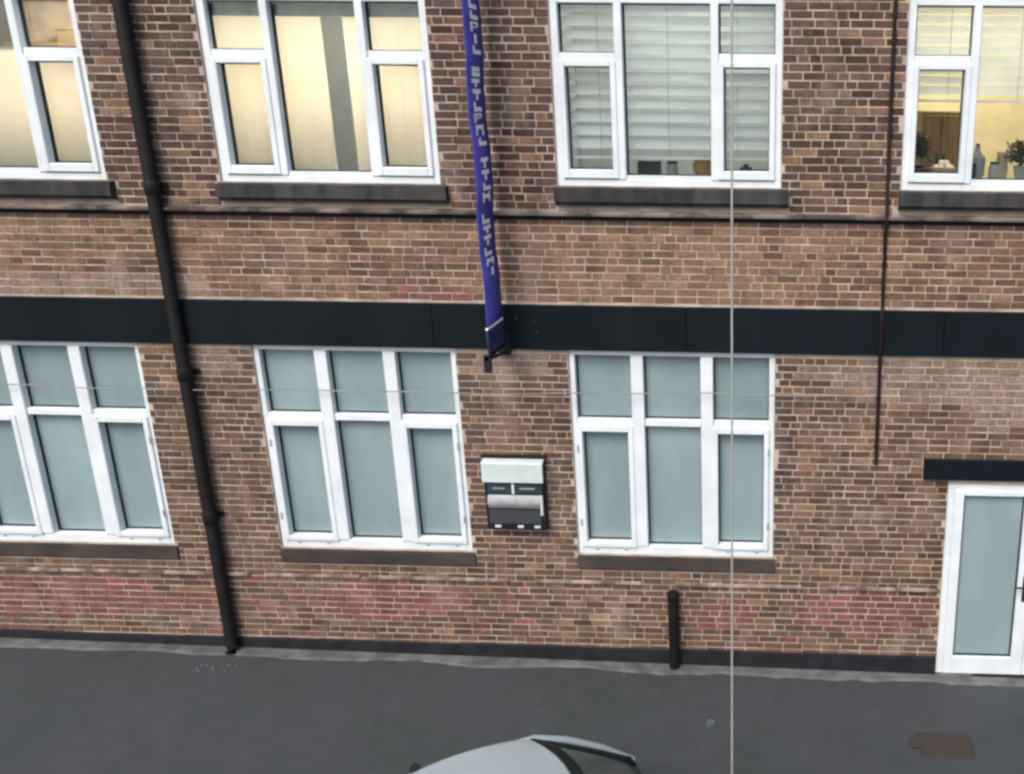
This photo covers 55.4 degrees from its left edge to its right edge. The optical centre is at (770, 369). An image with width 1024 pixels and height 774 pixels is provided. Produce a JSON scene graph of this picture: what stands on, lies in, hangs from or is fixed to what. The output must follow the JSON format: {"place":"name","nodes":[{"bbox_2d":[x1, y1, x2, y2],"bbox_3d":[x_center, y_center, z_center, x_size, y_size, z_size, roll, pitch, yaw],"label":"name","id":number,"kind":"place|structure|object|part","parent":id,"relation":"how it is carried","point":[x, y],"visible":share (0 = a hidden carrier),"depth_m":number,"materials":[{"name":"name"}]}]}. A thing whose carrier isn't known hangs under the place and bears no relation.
{"place":"outdoors","nodes":[
{"label":"outdoors","id":0,"kind":"place"},
{"bbox_2d":[0,647,1023,773],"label":"road","id":1,"kind":"structure","parent":0,"point":[64,711],"depth_m":8.90,"materials":[{"name":"grey asphalt"}]},
{"bbox_2d":[195,664,238,670],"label":"mortar crumbs","id":2,"kind":"object","parent":1,"relation":"on","point":[213,668],"visible":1,"depth_m":9.53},
{"bbox_2d":[0,0,1023,677],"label":"brick building","id":3,"kind":"structure","parent":1,"relation":"on","point":[354,518],"depth_m":8.98,"materials":[{"name":"brick"}]},
{"bbox_2d":[3,0,76,46],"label":"shelf","id":4,"kind":"object","parent":3,"relation":"attached to","point":[43,17],"visible":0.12,"depth_m":10.99,"materials":[{"name":"brown wood"}]},
{"bbox_2d":[53,26,75,42],"bbox_3d":[-8.089,-3.970,10.927,0.670,0.179,0.210,1,16,1],"label":"box","id":5,"kind":"object","parent":4,"relation":"on","point":[65,33],"visible":0.33,"depth_m":10.84,"materials":[{"name":"beige cardboard"}]},
{"bbox_2d":[0,46,91,165],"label":"curtain","id":6,"kind":"object","parent":3,"relation":"hanging from","point":[17,147],"visible":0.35,"depth_m":8.54,"materials":[{"name":"beige fabric"}]},
{"bbox_2d":[0,0,117,198],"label":"window","id":7,"kind":"structure","parent":3,"relation":"in","point":[28,57],"depth_m":8.46,"materials":[{"name":"white plastic"}]},
{"bbox_2d":[0,341,180,559],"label":"window","id":8,"kind":"structure","parent":3,"relation":"in","point":[77,464],"depth_m":9.41,"materials":[{"name":"plastic"}]},
{"bbox_2d":[111,0,237,653],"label":"drainpipe","id":9,"kind":"object","parent":3,"relation":"attached to","point":[153,186],"visible":1,"depth_m":8.73,"materials":[{"name":"black metal"}]},
{"bbox_2d":[210,2,426,169],"bbox_3d":[-4.045,-2.551,8.398,2.010,1.486,0.030,1,16,1],"label":"curtain","id":10,"kind":"object","parent":3,"relation":"hanging from","point":[394,26],"visible":0.52,"depth_m":8.38,"materials":[{"name":"beige fabric"}]},
{"bbox_2d":[195,0,449,203],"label":"window","id":11,"kind":"structure","parent":3,"relation":"in","point":[283,169],"depth_m":8.39,"materials":[{"name":"white plastic"}]},
{"bbox_2d":[252,345,476,566],"bbox_3d":[-4.050,0.888,9.293,2.032,2.355,0.161,1,16,1],"label":"window","id":12,"kind":"structure","parent":3,"relation":"in","point":[349,469],"depth_m":9.31,"materials":[{"name":"plastic"}]},
{"bbox_2d":[0,384,870,396],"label":"service cable","id":13,"kind":"object","parent":3,"relation":"attached to","point":[442,392],"visible":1,"depth_m":8.91,"materials":[{"name":"black rubber"}]},
{"bbox_2d":[461,0,537,372],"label":"banner","id":14,"kind":"object","parent":3,"relation":"attached to","point":[498,339],"visible":1,"depth_m":8.14,"materials":[{"name":"blue fabric"}]},
{"bbox_2d":[480,454,548,529],"bbox_3d":[-2.563,1.242,9.233,0.650,0.784,0.136,1,16,1],"label":"mailbox","id":15,"kind":"object","parent":3,"relation":"attached to","point":[515,492],"depth_m":9.19,"materials":[{"name":"paint"}]},
{"bbox_2d":[637,160,661,173],"bbox_3d":[-1.139,-1.899,8.671,0.210,0.146,0.120,1,16,1],"label":"box","id":16,"kind":"object","parent":3,"relation":"on","point":[649,166],"visible":0.79,"depth_m":8.61,"materials":[{"name":"plastic"}]},
{"bbox_2d":[560,4,774,160],"bbox_3d":[-0.919,-2.624,8.318,1.960,1.418,0.077,1,16,1],"label":"venetian blind","id":17,"kind":"object","parent":3,"relation":"attached to","point":[668,90],"visible":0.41,"depth_m":8.32,"materials":[{"name":"white plastic"}]},
{"bbox_2d":[548,0,788,207],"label":"window","id":18,"kind":"structure","parent":3,"relation":"in","point":[568,175],"depth_m":8.31,"materials":[{"name":"white plastic"}]},
{"bbox_2d":[568,350,775,573],"bbox_3d":[-0.951,0.943,9.217,2.032,2.355,0.161,1,16,1],"label":"window","id":19,"kind":"structure","parent":3,"relation":"in","point":[653,471],"depth_m":9.24,"materials":[{"name":"plastic"}]},
{"bbox_2d":[666,161,677,173],"bbox_3d":[-0.924,-1.892,8.667,0.110,0.140,0.110,1,16,1],"label":"jar","id":20,"kind":"object","parent":3,"relation":"on","point":[672,167],"visible":0.7,"depth_m":8.62,"materials":[{"name":"grey ceramic"}]},
{"bbox_2d":[873,0,897,464],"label":"cable","id":21,"kind":"object","parent":3,"relation":"attached to","point":[889,130],"visible":1,"depth_m":8.36,"materials":[{"name":"black metal"}]},
{"bbox_2d":[914,168,928,171],"bbox_3d":[1.378,-1.813,8.548,0.174,0.100,0.104,1,16,1],"label":"box","id":22,"kind":"object","parent":3,"relation":"on","point":[921,170],"visible":0.33,"depth_m":8.49,"materials":[{"name":"plastic"}]},
{"bbox_2d":[915,127,932,167],"bbox_3d":[1.385,-2.032,8.643,0.312,0.469,0.272,1,16,1],"label":"potted plant","id":23,"kind":"object","parent":3,"relation":"on","point":[922,149],"visible":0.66,"depth_m":8.59,"materials":[{"name":"green plant"}]},
{"bbox_2d":[915,111,959,171],"bbox_3d":[1.694,-2.082,9.378,0.390,1.060,0.438,1,16,1],"label":"cupboard","id":24,"kind":"object","parent":3,"relation":"on","point":[942,130],"visible":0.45,"depth_m":9.11,"materials":[{"name":"brown wood"}]},
{"bbox_3d":[1.596,-2.083,9.181,0.175,0.870,0.018,1,16,1],"label":"door","id":25,"kind":"part","parent":24,"relation":"part of","materials":[{"name":"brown wood"}]},
{"bbox_3d":[1.781,-2.080,9.176,0.175,0.870,0.018,1,16,1],"label":"door","id":26,"kind":"part","parent":24,"relation":"part of","materials":[{"name":"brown wood"}]},
{"bbox_2d":[929,160,955,171],"bbox_3d":[1.633,-1.890,8.695,0.270,0.171,0.267,1,16,1],"label":"bowl","id":27,"kind":"object","parent":3,"relation":"on","point":[943,166],"visible":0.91,"depth_m":8.62,"materials":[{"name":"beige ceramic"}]},
{"bbox_2d":[898,0,1023,211],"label":"window","id":28,"kind":"structure","parent":3,"relation":"in","point":[952,199],"depth_m":8.25,"materials":[{"name":"white plastic"}]},
{"bbox_2d":[916,7,1023,102],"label":"venetian blind","id":29,"kind":"object","parent":3,"relation":"attached to","point":[1015,74],"visible":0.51,"depth_m":8.17,"materials":[{"name":"white plastic"}]},
{"bbox_2d":[971,163,976,177],"bbox_3d":[1.875,-1.849,8.596,0.092,0.152,0.092,1,16,1],"label":"mug","id":30,"kind":"object","parent":3,"relation":"on","point":[974,165],"visible":0.36,"depth_m":8.56,"materials":[{"name":"blue ceramic"}]},
{"bbox_2d":[972,144,985,177],"bbox_3d":[1.950,-1.964,8.685,0.156,0.325,0.156,1,16,1],"label":"bottle","id":31,"kind":"object","parent":3,"relation":"on","point":[979,157],"visible":0.74,"depth_m":8.63,"materials":[{"name":"grey ceramic"}]},
{"bbox_2d":[935,484,1023,677],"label":"door","id":32,"kind":"structure","parent":3,"relation":"in","point":[981,627],"depth_m":9.48,"materials":[{"name":"plastic"}]},
{"bbox_2d":[988,161,1000,177],"bbox_3d":[2.085,-1.848,8.569,0.110,0.170,0.110,1,16,1],"label":"jar","id":33,"kind":"object","parent":3,"relation":"on","point":[994,167],"visible":0.82,"depth_m":8.53,"materials":[{"name":"grey ceramic"}]},
{"bbox_2d":[997,152,1007,177],"bbox_3d":[2.178,-1.918,8.671,0.120,0.250,0.120,1,16,1],"label":"vase","id":34,"kind":"object","parent":3,"relation":"on","point":[1003,164],"visible":0.73,"depth_m":8.62,"materials":[{"name":"beige ceramic"}]},
{"bbox_2d":[996,138,1023,178],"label":"potted plant","id":35,"kind":"object","parent":3,"relation":"on","point":[1016,156],"visible":0.99,"depth_m":8.59,"materials":[{"name":"green plant"}]},
{"bbox_2d":[410,735,641,773],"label":"parked car","id":36,"kind":"object","parent":1,"relation":"on","point":[542,754],"visible":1,"depth_m":6.33,"materials":[{"name":"silver metal"}]},
{"bbox_3d":[-1.101,2.956,6.353,0.810,0.602,1.281,-8,19,-28],"label":"rear window","id":37,"kind":"part","parent":36,"relation":"part of","materials":[{"name":"black glass"}]},
{"bbox_2d":[908,732,974,758],"bbox_3d":[1.599,3.531,8.661,0.605,0.032,0.340,1,16,1],"label":"cover plate","id":38,"kind":"object","parent":1,"relation":"on","point":[944,745],"visible":1,"depth_m":8.64,"materials":[{"name":"metal"}]},
{"bbox_2d":[0,638,1023,686],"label":"pavement margin","id":39,"kind":"object","parent":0,"point":[665,669],"visible":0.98,"depth_m":9.73,"materials":[{"name":"concrete"}]},
{"bbox_2d":[667,590,680,669],"bbox_3d":[-1.009,2.738,9.614,0.130,0.916,0.128,1,16,1],"label":"bollard","id":40,"kind":"object","parent":39,"relation":"on","point":[674,617],"visible":1,"depth_m":9.55,"materials":[{"name":"black metal"}]},
{"bbox_2d":[693,156,710,174],"bbox_3d":[-0.613,-1.914,8.672,0.240,0.185,0.238,1,16,1],"label":"basket","id":41,"kind":"object","parent":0,"point":[702,167],"visible":0.43,"depth_m":8.57,"materials":[{"name":"orange wicker"}]},
{"bbox_2d":[706,720,714,726],"bbox_3d":[-0.582,3.414,8.889,0.080,0.009,0.099,1,16,1],"label":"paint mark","id":42,"kind":"object","parent":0,"point":[708,722],"visible":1,"depth_m":8.89,"materials":[{"name":"grey paint"}]},
{"bbox_2d":[731,0,732,773],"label":"hanging cord","id":43,"kind":"object","parent":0,"point":[731,386],"visible":1,"depth_m":2.10,"materials":[{"name":"grey"}]},
{"bbox_2d":[740,164,751,169],"bbox_3d":[-0.231,-1.856,8.602,0.110,0.120,0.125,1,16,1],"label":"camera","id":44,"kind":"object","parent":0,"point":[745,166],"visible":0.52,"depth_m":8.58,"materials":[{"name":"plastic"}]}
]}

